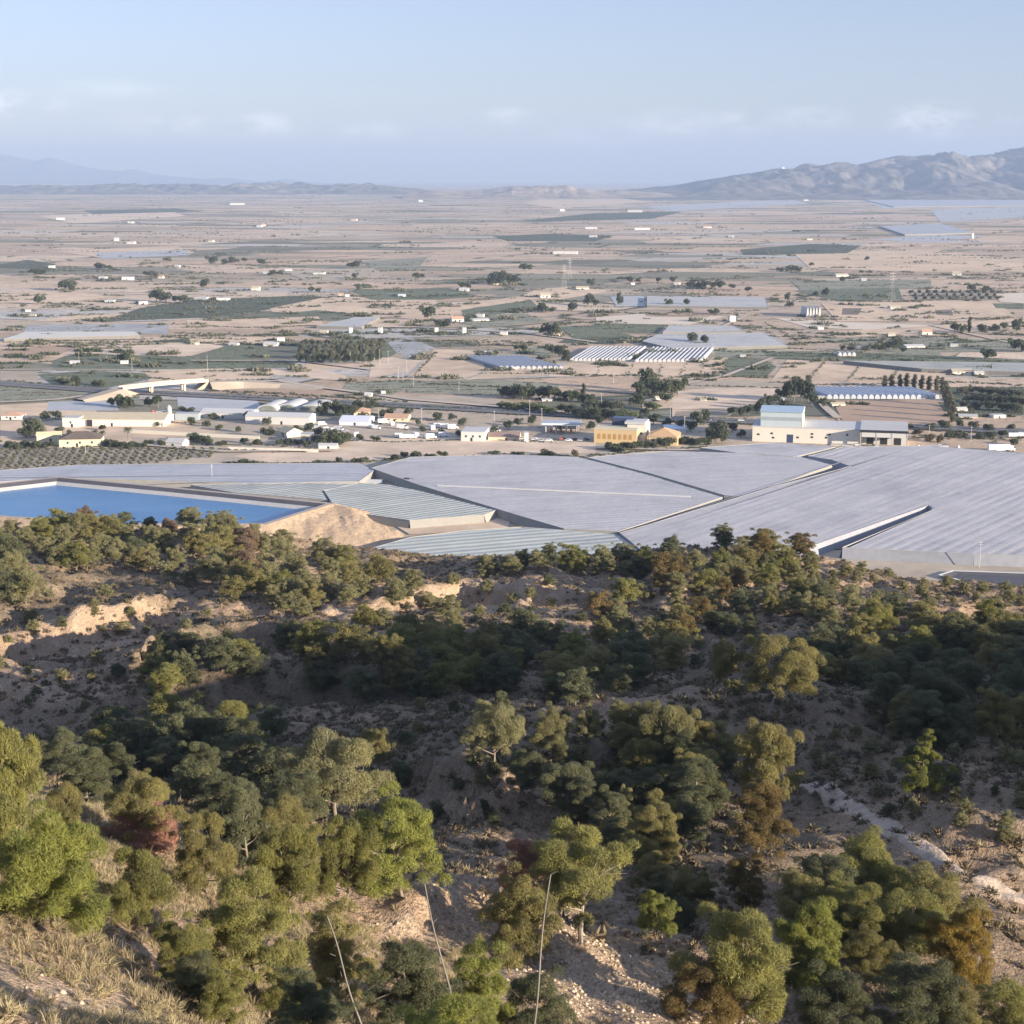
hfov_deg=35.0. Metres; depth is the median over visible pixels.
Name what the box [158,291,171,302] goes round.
broadleaf tree
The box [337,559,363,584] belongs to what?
pine tree
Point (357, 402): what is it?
broadleaf tree
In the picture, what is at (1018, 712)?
pine tree
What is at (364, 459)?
bush
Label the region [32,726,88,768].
pine tree
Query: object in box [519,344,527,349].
broadleaf tree
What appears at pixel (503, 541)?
net greenhouse
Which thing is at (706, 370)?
field
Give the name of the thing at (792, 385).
broadleaf tree
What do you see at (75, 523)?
pine tree
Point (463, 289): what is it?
farmhouse
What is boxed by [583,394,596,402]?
broadleaf tree
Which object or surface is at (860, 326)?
field
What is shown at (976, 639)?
pine tree
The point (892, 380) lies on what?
poplar tree
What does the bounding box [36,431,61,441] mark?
villa wing
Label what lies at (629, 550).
pine tree
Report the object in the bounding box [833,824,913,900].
pine tree
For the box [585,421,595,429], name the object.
broadleaf tree
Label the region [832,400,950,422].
field
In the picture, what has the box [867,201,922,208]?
field
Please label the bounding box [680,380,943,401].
field
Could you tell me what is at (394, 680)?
pine tree
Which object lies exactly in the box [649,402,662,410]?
broadleaf tree
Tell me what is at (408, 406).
road
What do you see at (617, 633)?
pine tree
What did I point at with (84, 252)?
field
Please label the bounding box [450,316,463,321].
farmhouse
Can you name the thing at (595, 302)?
broadleaf tree
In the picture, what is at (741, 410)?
broadleaf tree
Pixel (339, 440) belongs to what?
broadleaf tree
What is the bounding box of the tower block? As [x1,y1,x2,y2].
[524,431,528,441]
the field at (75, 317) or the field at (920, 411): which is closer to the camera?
the field at (920, 411)
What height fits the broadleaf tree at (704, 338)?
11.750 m
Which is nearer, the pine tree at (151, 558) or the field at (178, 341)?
the pine tree at (151, 558)
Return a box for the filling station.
[542,420,580,432]
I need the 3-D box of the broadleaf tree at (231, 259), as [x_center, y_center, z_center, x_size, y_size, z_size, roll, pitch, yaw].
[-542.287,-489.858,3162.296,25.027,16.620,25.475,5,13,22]
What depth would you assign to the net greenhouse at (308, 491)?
865.31 m
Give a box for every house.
[165,437,188,446]
[277,337,284,341]
[277,426,302,437]
[300,432,313,442]
[354,407,370,414]
[383,413,410,421]
[647,427,681,445]
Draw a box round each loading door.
[787,434,792,442]
[866,437,873,443]
[880,438,886,444]
[894,438,900,444]
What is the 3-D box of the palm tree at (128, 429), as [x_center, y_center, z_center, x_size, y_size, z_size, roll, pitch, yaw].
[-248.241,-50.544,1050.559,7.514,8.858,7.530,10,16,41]
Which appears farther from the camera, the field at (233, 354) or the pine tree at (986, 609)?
the field at (233, 354)
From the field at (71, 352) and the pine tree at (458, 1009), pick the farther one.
the field at (71, 352)
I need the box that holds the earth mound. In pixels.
[281,505,406,547]
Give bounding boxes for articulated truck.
[987,444,1014,451]
[1008,433,1023,437]
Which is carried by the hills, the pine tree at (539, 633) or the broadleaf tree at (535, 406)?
the pine tree at (539, 633)
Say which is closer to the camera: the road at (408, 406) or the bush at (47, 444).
the bush at (47, 444)
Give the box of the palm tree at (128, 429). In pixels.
[123,427,132,439]
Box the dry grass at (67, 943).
[0,794,452,1023]
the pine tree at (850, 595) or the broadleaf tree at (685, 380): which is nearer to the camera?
the pine tree at (850, 595)
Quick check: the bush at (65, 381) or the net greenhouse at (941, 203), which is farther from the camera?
the net greenhouse at (941, 203)
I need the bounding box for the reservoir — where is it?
[0,476,370,535]
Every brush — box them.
[0,778,1023,1023]
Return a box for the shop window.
[555,425,577,428]
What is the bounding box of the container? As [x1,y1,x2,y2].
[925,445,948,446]
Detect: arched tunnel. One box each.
[257,399,287,410]
[279,398,308,409]
[297,399,331,410]
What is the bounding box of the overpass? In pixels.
[101,378,211,394]
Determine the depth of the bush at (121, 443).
1020.07 m
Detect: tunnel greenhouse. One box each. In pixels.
[463,355,562,368]
[569,346,645,360]
[634,346,712,361]
[800,305,820,316]
[813,386,938,398]
[835,351,855,355]
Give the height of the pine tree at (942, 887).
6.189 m
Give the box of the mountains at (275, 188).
[0,181,428,194]
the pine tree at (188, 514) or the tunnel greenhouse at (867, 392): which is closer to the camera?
the pine tree at (188, 514)
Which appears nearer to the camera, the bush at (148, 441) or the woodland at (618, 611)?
the woodland at (618, 611)
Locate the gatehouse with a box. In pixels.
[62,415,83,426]
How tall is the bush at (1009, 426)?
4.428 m
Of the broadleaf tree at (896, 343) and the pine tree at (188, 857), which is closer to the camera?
the pine tree at (188, 857)
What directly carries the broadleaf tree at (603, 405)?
on the ground at (448, 251)
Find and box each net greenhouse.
[0,463,374,488]
[4,331,140,341]
[190,482,351,501]
[316,317,379,328]
[323,483,496,527]
[371,455,722,534]
[373,527,636,555]
[587,451,833,501]
[619,446,1023,566]
[642,333,787,349]
[646,296,767,309]
[663,325,745,333]
[699,442,835,457]
[843,361,1023,375]
[866,200,1023,206]
[880,223,972,235]
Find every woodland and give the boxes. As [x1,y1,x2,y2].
[0,509,1023,841]
[29,511,1000,825]
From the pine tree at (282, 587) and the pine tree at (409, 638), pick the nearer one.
the pine tree at (409, 638)
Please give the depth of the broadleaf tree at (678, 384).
1264.08 m
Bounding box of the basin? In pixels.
[939,570,1023,586]
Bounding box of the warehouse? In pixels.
[752,405,908,445]
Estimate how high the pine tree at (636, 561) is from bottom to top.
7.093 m
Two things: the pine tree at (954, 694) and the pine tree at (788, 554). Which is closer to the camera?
the pine tree at (954, 694)
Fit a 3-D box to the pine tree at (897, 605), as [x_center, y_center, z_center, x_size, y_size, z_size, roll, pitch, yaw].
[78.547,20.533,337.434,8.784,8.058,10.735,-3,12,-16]
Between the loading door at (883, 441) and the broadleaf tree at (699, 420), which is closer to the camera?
the loading door at (883, 441)
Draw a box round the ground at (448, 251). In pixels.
[0,183,1023,451]
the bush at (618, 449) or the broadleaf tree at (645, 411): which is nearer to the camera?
the bush at (618, 449)
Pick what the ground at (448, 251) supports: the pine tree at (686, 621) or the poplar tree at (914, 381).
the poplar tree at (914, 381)
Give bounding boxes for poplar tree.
[74,375,81,385]
[580,383,586,401]
[882,375,888,386]
[888,374,895,386]
[897,374,903,386]
[903,373,910,386]
[911,374,917,387]
[918,375,924,388]
[925,376,932,389]
[934,375,939,390]
[939,377,944,393]
[941,381,949,399]
[943,386,950,404]
[944,390,952,410]
[947,395,954,415]
[949,400,957,422]
[967,316,971,331]
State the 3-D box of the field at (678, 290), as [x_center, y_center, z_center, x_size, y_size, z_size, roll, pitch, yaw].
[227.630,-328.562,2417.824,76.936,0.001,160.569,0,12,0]
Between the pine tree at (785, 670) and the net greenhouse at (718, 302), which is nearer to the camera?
the pine tree at (785, 670)
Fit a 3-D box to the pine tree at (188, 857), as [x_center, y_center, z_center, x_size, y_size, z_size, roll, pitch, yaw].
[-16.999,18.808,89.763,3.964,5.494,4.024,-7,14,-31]
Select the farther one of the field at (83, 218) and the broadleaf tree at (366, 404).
the field at (83, 218)
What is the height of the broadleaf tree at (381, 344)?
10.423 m
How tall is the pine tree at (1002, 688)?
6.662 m
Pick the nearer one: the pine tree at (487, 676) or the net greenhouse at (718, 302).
the pine tree at (487, 676)
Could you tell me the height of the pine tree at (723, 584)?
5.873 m
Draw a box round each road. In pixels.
[0,369,139,369]
[0,381,1023,430]
[0,383,1023,432]
[0,394,90,401]
[57,339,106,339]
[126,442,334,451]
[190,360,372,369]
[250,380,564,411]
[423,327,597,341]
[596,447,699,450]
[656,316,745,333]
[688,357,772,383]
[818,399,841,417]
[930,325,1007,341]
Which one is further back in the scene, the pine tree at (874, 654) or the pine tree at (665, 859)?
the pine tree at (874, 654)
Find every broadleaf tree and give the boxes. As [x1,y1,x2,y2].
[16,428,31,436]
[21,417,42,437]
[27,268,45,274]
[32,294,45,302]
[39,410,52,420]
[39,419,46,431]
[51,410,61,418]
[54,427,64,431]
[58,279,76,289]
[68,283,76,290]
[92,262,105,268]
[106,397,114,406]
[114,393,128,407]
[116,353,123,359]
[123,349,131,359]
[123,396,134,407]
[143,397,152,405]
[148,270,157,276]
[148,289,162,301]
[152,394,162,407]
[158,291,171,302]
[173,295,189,302]
[185,432,198,441]
[187,417,194,424]
[193,435,210,442]
[200,278,209,287]
[204,255,217,264]
[208,412,219,417]
[221,259,227,264]
[228,256,239,263]
[257,258,265,263]
[260,427,272,435]
[262,417,271,424]
[267,270,275,274]
[267,429,277,437]
[293,425,303,430]
[296,352,302,363]
[297,343,304,352]
[304,352,310,364]
[304,422,313,431]
[307,344,314,350]
[311,352,318,361]
[311,435,318,444]
[312,349,320,354]
[312,427,323,435]
[315,431,328,442]
[316,405,327,414]
[317,352,325,362]
[317,400,329,410]
[322,343,329,349]
[325,399,340,414]
[326,353,333,363]
[326,427,337,433]
[327,429,338,442]
[328,348,335,357]
[331,343,338,352]
[335,353,340,362]
[335,436,346,446]
[336,348,344,354]
[337,403,349,415]
[338,343,345,348]
[338,431,349,444]
[342,352,349,362]
[345,343,351,349]
[349,405,358,413]
[350,353,357,363]
[351,260,361,267]
[351,399,365,407]
[354,343,360,350]
[356,283,360,290]
[357,352,364,363]
[357,411,369,414]
[359,347,367,354]
[360,400,372,408]
[363,338,370,344]
[367,352,373,362]
[368,342,375,349]
[369,399,379,409]
[375,351,381,361]
[376,341,383,347]
[378,409,386,416]
[386,407,395,412]
[403,408,413,413]
[412,272,420,277]
[419,305,435,319]
[432,411,441,420]
[434,319,442,326]
[439,320,450,327]
[447,413,456,420]
[457,417,466,425]
[458,282,465,287]
[486,271,499,284]
[490,425,498,431]
[495,270,508,284]
[497,388,504,397]
[500,401,511,408]
[501,386,515,397]
[503,420,513,429]
[505,273,512,283]
[507,383,520,398]
[509,402,519,409]
[512,275,521,282]
[513,418,523,425]
[514,382,531,399]
[516,401,527,409]
[518,263,527,270]
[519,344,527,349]
[522,402,532,409]
[523,385,537,398]
[527,415,536,424]
[530,402,542,410]
[536,385,548,397]
[537,302,549,312]
[538,326,546,333]
[538,404,549,413]
[541,322,551,334]
[542,385,554,397]
[543,344,554,352]
[545,407,557,413]
[551,322,561,333]
[552,387,560,398]
[554,345,567,356]
[555,403,564,411]
[558,390,567,399]
[561,350,569,360]
[563,404,575,413]
[565,390,578,401]
[568,302,576,310]
[571,406,580,415]
[573,391,583,400]
[577,408,590,418]
[581,401,592,407]
[583,293,594,304]
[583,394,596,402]
[584,407,596,418]
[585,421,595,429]
[586,278,595,284]
[591,400,600,408]
[592,298,599,305]
[593,414,604,424]
[594,408,603,416]
[599,399,610,408]
[601,407,613,419]
[605,409,620,418]
[606,400,618,409]
[615,295,623,304]
[615,400,624,407]
[619,409,627,415]
[626,276,633,282]
[627,412,638,416]
[628,392,644,405]
[631,379,643,387]
[635,382,650,396]
[637,367,656,387]
[639,401,656,409]
[639,408,649,413]
[643,377,659,394]
[647,413,659,424]
[649,381,664,395]
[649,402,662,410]
[659,391,673,402]
[661,417,672,423]
[662,379,678,393]
[664,298,672,303]
[671,379,684,394]
[674,419,683,425]
[681,377,688,385]
[683,298,689,303]
[685,420,696,431]
[686,281,696,288]
[686,331,697,340]
[689,411,701,418]
[693,282,701,287]
[695,417,704,423]
[700,334,708,342]
[701,279,709,286]
[701,409,709,419]
[705,418,727,441]
[705,427,717,438]
[707,281,717,287]
[710,308,719,314]
[716,279,725,289]
[716,428,729,443]
[726,422,737,431]
[727,406,737,415]
[736,406,744,415]
[736,429,746,436]
[743,404,753,414]
[752,401,760,411]
[758,397,765,406]
[764,393,772,401]
[772,394,780,403]
[775,267,783,271]
[775,389,783,396]
[779,399,789,405]
[782,381,791,398]
[784,292,790,300]
[785,265,798,271]
[785,301,793,306]
[785,376,805,401]
[796,374,810,401]
[805,380,815,400]
[805,393,818,405]
[817,397,827,405]
[821,287,829,294]
[847,345,856,349]
[861,345,870,351]
[870,344,880,348]
[877,343,886,350]
[884,341,892,347]
[891,336,902,349]
[925,423,935,428]
[937,420,950,427]
[950,322,960,332]
[955,417,963,425]
[956,386,969,392]
[958,323,967,331]
[959,401,968,406]
[962,393,973,401]
[967,284,975,290]
[967,384,976,391]
[968,401,983,408]
[968,421,980,426]
[972,394,987,401]
[976,324,987,332]
[976,386,988,393]
[980,348,995,359]
[981,285,992,291]
[982,394,996,400]
[983,424,994,429]
[984,386,997,394]
[984,401,996,409]
[992,323,999,330]
[993,388,1004,395]
[993,402,1008,410]
[995,395,1006,402]
[998,430,1007,437]
[999,322,1008,329]
[1003,388,1015,394]
[1004,396,1017,402]
[1006,403,1022,411]
[1007,338,1023,350]
[1011,317,1022,330]
[1014,390,1023,396]
[1015,397,1023,406]
[1019,341,1023,350]
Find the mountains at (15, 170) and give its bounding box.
[0,154,357,183]
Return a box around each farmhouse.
[1,411,25,419]
[251,286,260,289]
[263,342,278,345]
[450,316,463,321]
[459,288,468,290]
[539,293,550,297]
[576,286,588,288]
[634,228,649,229]
[728,315,735,321]
[833,273,848,276]
[888,305,900,308]
[888,332,895,336]
[920,329,932,334]
[951,369,971,373]
[952,271,961,275]
[955,407,967,410]
[958,413,977,417]
[973,371,983,374]
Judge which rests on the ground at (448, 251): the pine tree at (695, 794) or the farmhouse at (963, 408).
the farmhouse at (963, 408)
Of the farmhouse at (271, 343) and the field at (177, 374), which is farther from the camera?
the farmhouse at (271, 343)
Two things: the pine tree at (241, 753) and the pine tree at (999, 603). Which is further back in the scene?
the pine tree at (999, 603)
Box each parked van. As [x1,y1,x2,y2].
[318,421,326,425]
[334,426,343,430]
[372,425,380,428]
[377,418,387,423]
[397,423,407,428]
[400,434,408,438]
[407,434,415,438]
[426,433,436,438]
[428,425,434,429]
[438,432,447,436]
[440,423,447,427]
[447,424,457,429]
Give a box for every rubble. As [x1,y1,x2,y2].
[1,972,202,1023]
[360,872,572,944]
[364,902,793,1023]
[525,689,727,740]
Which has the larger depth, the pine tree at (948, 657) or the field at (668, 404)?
the field at (668, 404)
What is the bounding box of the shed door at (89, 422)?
[87,420,91,425]
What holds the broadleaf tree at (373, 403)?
on the ground at (448, 251)
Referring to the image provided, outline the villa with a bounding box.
[58,431,104,446]
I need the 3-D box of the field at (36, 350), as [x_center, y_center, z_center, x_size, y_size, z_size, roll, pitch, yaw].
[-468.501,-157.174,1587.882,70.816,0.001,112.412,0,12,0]
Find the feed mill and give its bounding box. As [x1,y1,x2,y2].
[151,405,200,419]
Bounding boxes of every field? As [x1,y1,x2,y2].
[0,260,55,268]
[0,290,116,302]
[0,337,276,345]
[0,345,74,356]
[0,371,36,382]
[0,383,139,401]
[0,403,96,417]
[0,419,217,444]
[0,421,1023,580]
[23,323,168,333]
[37,313,126,320]
[38,371,149,389]
[40,212,184,222]
[47,401,118,410]
[50,346,99,356]
[51,354,295,369]
[57,246,193,256]
[84,209,196,213]
[91,344,222,355]
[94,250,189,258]
[102,295,328,321]
[131,438,302,451]
[140,368,268,381]
[151,338,189,342]
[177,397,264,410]
[186,317,322,326]
[200,344,278,358]
[209,388,326,397]
[225,368,345,379]
[235,438,595,462]
[259,310,346,316]
[270,298,376,312]
[281,268,388,280]
[301,339,396,360]
[304,361,371,368]
[343,380,411,394]
[350,288,476,299]
[364,257,427,268]
[366,300,436,312]
[369,357,420,377]
[371,318,422,327]
[372,287,609,319]
[374,396,514,403]
[388,337,434,356]
[398,517,509,533]
[406,380,558,395]
[408,349,486,377]
[436,304,550,311]
[461,300,536,317]
[461,313,546,327]
[466,369,557,379]
[473,351,494,369]
[494,234,613,240]
[523,211,682,221]
[524,199,647,208]
[526,347,556,355]
[548,363,705,377]
[559,337,637,343]
[560,325,639,338]
[594,323,664,332]
[596,314,725,324]
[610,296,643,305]
[639,410,669,418]
[642,288,686,294]
[642,393,671,409]
[645,310,720,316]
[645,332,789,345]
[646,200,807,210]
[646,296,768,306]
[672,386,776,409]
[672,410,733,415]
[674,408,728,417]
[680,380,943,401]
[693,357,727,377]
[709,350,939,356]
[725,357,775,375]
[740,244,859,254]
[764,352,1023,362]
[771,359,945,380]
[777,318,928,329]
[792,279,930,289]
[793,288,901,300]
[795,249,1023,271]
[821,301,1012,320]
[823,337,1023,351]
[824,318,1023,336]
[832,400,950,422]
[842,308,861,314]
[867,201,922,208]
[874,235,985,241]
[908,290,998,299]
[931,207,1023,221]
[935,310,952,315]
[950,387,1023,414]
[992,303,1023,308]
[996,292,1023,302]
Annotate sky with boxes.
[0,0,1023,182]
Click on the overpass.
(203, 383)
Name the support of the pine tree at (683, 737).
on the hills
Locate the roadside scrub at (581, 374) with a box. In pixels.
[0,315,1022,462]
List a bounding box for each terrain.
[74,388,132,401]
[209,380,324,390]
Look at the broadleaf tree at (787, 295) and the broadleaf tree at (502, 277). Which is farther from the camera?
the broadleaf tree at (502, 277)
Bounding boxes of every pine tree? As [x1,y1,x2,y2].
[0,530,31,564]
[0,550,31,571]
[0,563,36,587]
[0,565,49,604]
[0,567,25,602]
[0,719,47,878]
[0,798,112,938]
[23,515,59,540]
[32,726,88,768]
[42,781,98,874]
[43,508,71,532]
[49,522,77,550]
[51,741,86,775]
[55,538,91,569]
[55,746,123,804]
[66,512,104,539]
[75,505,98,528]
[77,513,106,537]
[82,723,115,746]
[83,513,129,537]
[86,705,139,735]
[89,741,138,787]
[97,794,178,854]
[97,845,180,940]
[99,536,126,564]
[99,715,176,770]
[103,768,184,849]
[122,545,150,570]
[128,768,175,801]
[131,655,167,682]
[132,541,163,569]
[136,689,206,738]
[140,526,177,549]
[140,639,179,665]
[141,670,173,695]
[144,735,189,778]
[147,712,196,755]
[149,662,185,690]
[153,910,218,987]
[158,949,232,1010]
[159,517,184,538]
[166,648,200,675]
[167,758,217,808]
[168,808,239,897]
[171,629,208,661]
[173,740,227,782]
[175,505,203,527]
[175,697,215,750]
[178,661,203,687]
[181,527,208,554]
[187,771,276,831]
[191,531,223,555]
[192,553,228,584]
[192,632,245,671]
[193,710,226,752]
[195,523,214,534]
[195,864,309,994]
[195,968,248,1023]
[199,511,227,531]
[206,699,270,740]
[210,727,273,776]
[211,715,283,760]
[212,516,240,540]
[213,525,237,553]
[216,575,252,601]
[217,558,254,585]
[217,777,282,874]
[224,544,251,566]
[226,797,274,841]
[227,548,259,570]
[229,638,259,665]
[230,652,270,679]
[232,526,259,549]
[241,741,301,794]
[244,566,277,597]
[245,556,282,582]
[247,800,311,864]
[249,822,322,924]
[252,967,320,1023]
[254,701,292,743]
[259,769,327,825]
[264,794,319,852]
[265,967,361,1023]
[266,569,295,588]
[268,537,298,565]
[270,616,303,647]
[275,575,297,598]
[276,726,396,824]
[276,755,332,807]
[279,552,310,574]
[282,575,320,600]
[285,630,310,658]
[288,617,339,655]
[295,896,378,1002]
[296,656,341,690]
[300,582,327,606]
[300,640,331,675]
[306,534,336,563]
[312,814,381,909]
[313,570,342,595]
[326,618,372,664]
[332,542,360,566]
[335,661,389,703]
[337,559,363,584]
[345,779,454,899]
[348,603,377,628]
[355,938,478,1023]
[358,632,381,661]
[359,553,398,582]
[359,727,396,770]
[360,631,389,668]
[372,632,421,669]
[379,578,416,605]
[382,656,416,690]
[383,621,421,659]
[384,612,430,642]
[391,992,503,1023]
[403,644,438,674]
[405,667,446,699]
[409,626,452,660]
[418,619,451,646]
[421,661,466,696]
[423,939,515,1023]
[425,639,463,671]
[431,593,464,619]
[438,625,470,661]
[440,623,472,649]
[455,653,487,689]
[459,699,526,774]
[461,628,502,663]
[470,662,503,693]
[471,620,505,647]
[473,860,564,968]
[484,645,526,685]
[491,626,525,645]
[495,748,546,792]
[495,837,551,895]
[496,661,523,692]
[497,964,577,1023]
[498,644,523,667]
[499,605,540,633]
[505,632,540,669]
[522,619,560,647]
[527,815,640,943]
[528,700,575,759]
[533,760,594,810]
[534,649,597,687]
[537,673,568,704]
[539,628,594,669]
[544,621,568,649]
[556,543,587,564]
[556,666,598,706]
[558,776,600,824]
[564,551,589,574]
[573,703,602,743]
[574,643,617,688]
[581,615,614,644]
[583,590,615,615]
[587,784,631,838]
[591,767,643,816]
[598,663,633,694]
[598,816,628,849]
[601,737,662,782]
[602,640,643,675]
[605,577,643,605]
[605,627,643,646]
[605,701,641,740]
[605,721,641,758]
[609,630,661,655]
[609,652,663,688]
[615,544,636,564]
[617,788,683,864]
[618,784,637,825]
[623,554,654,578]
[623,763,677,814]
[625,850,673,893]
[630,699,665,735]
[635,871,677,904]
[635,889,681,939]
[636,708,665,752]
[636,827,672,864]
[637,549,657,570]
[637,702,701,770]
[637,795,686,832]
[643,618,702,656]
[646,729,716,785]
[650,550,674,573]
[650,564,674,591]
[653,534,686,557]
[653,632,694,669]
[655,952,751,1023]
[659,747,727,794]
[663,553,692,578]
[663,571,694,594]
[663,705,706,737]
[663,864,710,909]
[664,900,798,1023]
[666,603,694,619]
[668,756,740,818]
[668,795,712,853]
[669,611,700,635]
[669,892,700,930]
[677,784,715,818]
[683,596,718,620]
[683,717,712,745]
[689,568,719,593]
[689,872,719,907]
[691,747,725,786]
[693,718,737,759]
[697,610,721,632]
[704,546,737,568]
[705,574,736,599]
[709,522,736,549]
[710,638,746,695]
[713,561,734,580]
[716,555,750,580]
[717,857,766,911]
[722,587,755,615]
[724,566,747,591]
[724,779,800,862]
[731,545,759,567]
[731,716,806,800]
[741,633,827,714]
[744,528,775,556]
[747,527,781,550]
[753,563,786,591]
[754,551,787,572]
[760,590,788,618]
[762,543,799,567]
[772,895,846,1001]
[774,866,840,923]
[778,577,814,600]
[782,532,817,557]
[784,852,859,896]
[785,632,808,656]
[793,958,892,1023]
[797,622,844,652]
[798,853,818,873]
[802,870,864,923]
[803,596,838,621]
[805,578,842,602]
[807,650,841,680]
[814,900,859,952]
[821,639,851,668]
[822,620,845,641]
[824,655,863,684]
[826,882,900,948]
[832,923,901,985]
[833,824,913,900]
[836,612,881,644]
[838,584,867,611]
[846,630,883,662]
[846,658,881,689]
[846,949,970,1023]
[850,599,884,630]
[852,643,902,672]
[854,594,900,637]
[861,672,912,717]
[866,886,955,962]
[870,645,924,691]
[872,589,909,629]
[872,691,919,729]
[872,865,940,904]
[873,630,906,650]
[879,590,913,613]
[890,624,942,657]
[892,684,968,740]
[892,888,947,950]
[893,860,987,932]
[899,729,957,794]
[900,665,956,712]
[901,607,953,642]
[901,640,939,672]
[902,599,937,619]
[917,906,995,991]
[927,989,992,1023]
[928,615,976,652]
[928,700,975,747]
[933,647,975,680]
[935,677,975,727]
[945,611,975,633]
[947,659,988,700]
[960,623,997,652]
[965,684,1020,721]
[966,976,1023,1023]
[969,599,1009,624]
[969,686,1016,744]
[971,673,1011,702]
[974,641,1012,679]
[979,594,1016,617]
[981,630,1023,665]
[983,613,1010,639]
[984,647,1023,679]
[986,653,1023,698]
[988,691,1023,746]
[998,617,1023,647]
[999,612,1023,633]
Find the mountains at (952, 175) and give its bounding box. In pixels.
[627,147,1023,199]
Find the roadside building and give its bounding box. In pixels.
[594,416,649,443]
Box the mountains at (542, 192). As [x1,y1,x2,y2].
[402,185,677,198]
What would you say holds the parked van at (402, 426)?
on the ground at (448, 251)
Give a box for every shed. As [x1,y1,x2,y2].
[66,412,173,426]
[122,276,133,279]
[194,297,209,299]
[216,297,229,300]
[230,203,244,204]
[339,415,374,425]
[359,479,383,483]
[469,318,489,320]
[542,398,552,400]
[553,251,577,253]
[663,424,686,431]
[829,402,845,405]
[902,344,924,347]
[988,413,1005,417]
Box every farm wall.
[130,429,259,438]
[228,447,317,451]
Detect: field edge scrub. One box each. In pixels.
[0,194,1023,437]
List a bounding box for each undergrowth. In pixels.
[0,528,1023,989]
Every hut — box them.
[69,360,80,363]
[120,360,127,363]
[318,443,338,448]
[364,392,372,396]
[500,331,507,334]
[950,343,957,346]
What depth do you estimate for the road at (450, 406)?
1222.15 m
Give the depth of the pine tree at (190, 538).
443.98 m
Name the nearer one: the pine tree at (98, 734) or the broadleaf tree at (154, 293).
the pine tree at (98, 734)
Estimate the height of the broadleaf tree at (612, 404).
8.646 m
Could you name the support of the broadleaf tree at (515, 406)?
on the ground at (448, 251)
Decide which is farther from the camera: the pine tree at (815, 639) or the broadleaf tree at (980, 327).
the broadleaf tree at (980, 327)
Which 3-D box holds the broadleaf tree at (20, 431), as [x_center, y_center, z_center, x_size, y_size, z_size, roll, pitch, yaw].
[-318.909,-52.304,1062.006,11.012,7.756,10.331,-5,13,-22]
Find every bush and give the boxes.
[8,442,23,448]
[20,439,30,446]
[29,441,43,447]
[42,441,57,447]
[58,380,70,383]
[94,381,105,385]
[102,439,109,445]
[108,438,115,446]
[113,440,125,446]
[124,440,136,447]
[135,442,147,447]
[143,439,153,443]
[157,440,165,444]
[178,406,186,410]
[185,407,194,411]
[201,420,210,426]
[215,424,222,429]
[215,440,227,445]
[237,459,248,462]
[239,438,248,441]
[252,439,262,443]
[275,439,283,444]
[283,438,292,443]
[293,439,303,444]
[301,440,314,445]
[355,433,363,439]
[356,456,368,462]
[369,435,380,440]
[391,454,399,459]
[400,451,408,456]
[410,451,421,456]
[436,451,447,455]
[488,450,499,453]
[510,451,524,454]
[538,448,549,454]
[571,449,578,455]
[604,441,615,448]
[606,444,615,451]
[614,447,625,451]
[616,442,631,449]
[627,441,638,448]
[636,439,651,447]
[646,440,657,447]
[657,438,668,446]
[663,437,677,445]
[678,437,686,443]
[683,436,693,443]
[689,438,702,445]
[699,436,711,444]
[911,428,922,433]
[924,433,935,441]
[936,433,943,442]
[944,430,956,437]
[955,431,968,437]
[972,432,985,438]
[984,431,995,437]
[1006,424,1015,428]
[1010,438,1018,444]
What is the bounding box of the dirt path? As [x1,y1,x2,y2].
[799,781,1023,903]
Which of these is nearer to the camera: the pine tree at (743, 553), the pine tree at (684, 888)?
the pine tree at (684, 888)
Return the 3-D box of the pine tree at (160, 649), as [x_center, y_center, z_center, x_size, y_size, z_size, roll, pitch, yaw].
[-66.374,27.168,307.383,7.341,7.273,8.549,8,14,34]
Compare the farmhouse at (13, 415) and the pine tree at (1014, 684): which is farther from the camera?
the farmhouse at (13, 415)
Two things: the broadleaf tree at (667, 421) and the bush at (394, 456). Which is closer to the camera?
the bush at (394, 456)
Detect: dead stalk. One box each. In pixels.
[325,913,361,1023]
[422,880,452,993]
[533,871,557,1023]
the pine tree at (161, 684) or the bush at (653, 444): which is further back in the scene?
the bush at (653, 444)
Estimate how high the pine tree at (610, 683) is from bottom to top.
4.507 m
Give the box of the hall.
[461,426,488,440]
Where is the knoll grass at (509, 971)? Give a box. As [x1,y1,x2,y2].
[28,788,703,1023]
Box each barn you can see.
[200,408,258,418]
[245,411,315,424]
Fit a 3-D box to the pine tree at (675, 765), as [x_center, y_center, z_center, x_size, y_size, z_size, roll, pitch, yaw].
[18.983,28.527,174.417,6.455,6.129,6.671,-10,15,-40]
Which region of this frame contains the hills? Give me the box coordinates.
[0,529,1023,1023]
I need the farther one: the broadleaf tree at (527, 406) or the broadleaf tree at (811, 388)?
the broadleaf tree at (811, 388)
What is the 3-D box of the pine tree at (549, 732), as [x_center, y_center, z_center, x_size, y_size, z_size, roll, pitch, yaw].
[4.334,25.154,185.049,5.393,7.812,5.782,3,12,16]
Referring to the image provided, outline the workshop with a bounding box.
[488,432,520,439]
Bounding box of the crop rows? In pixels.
[0,210,1023,414]

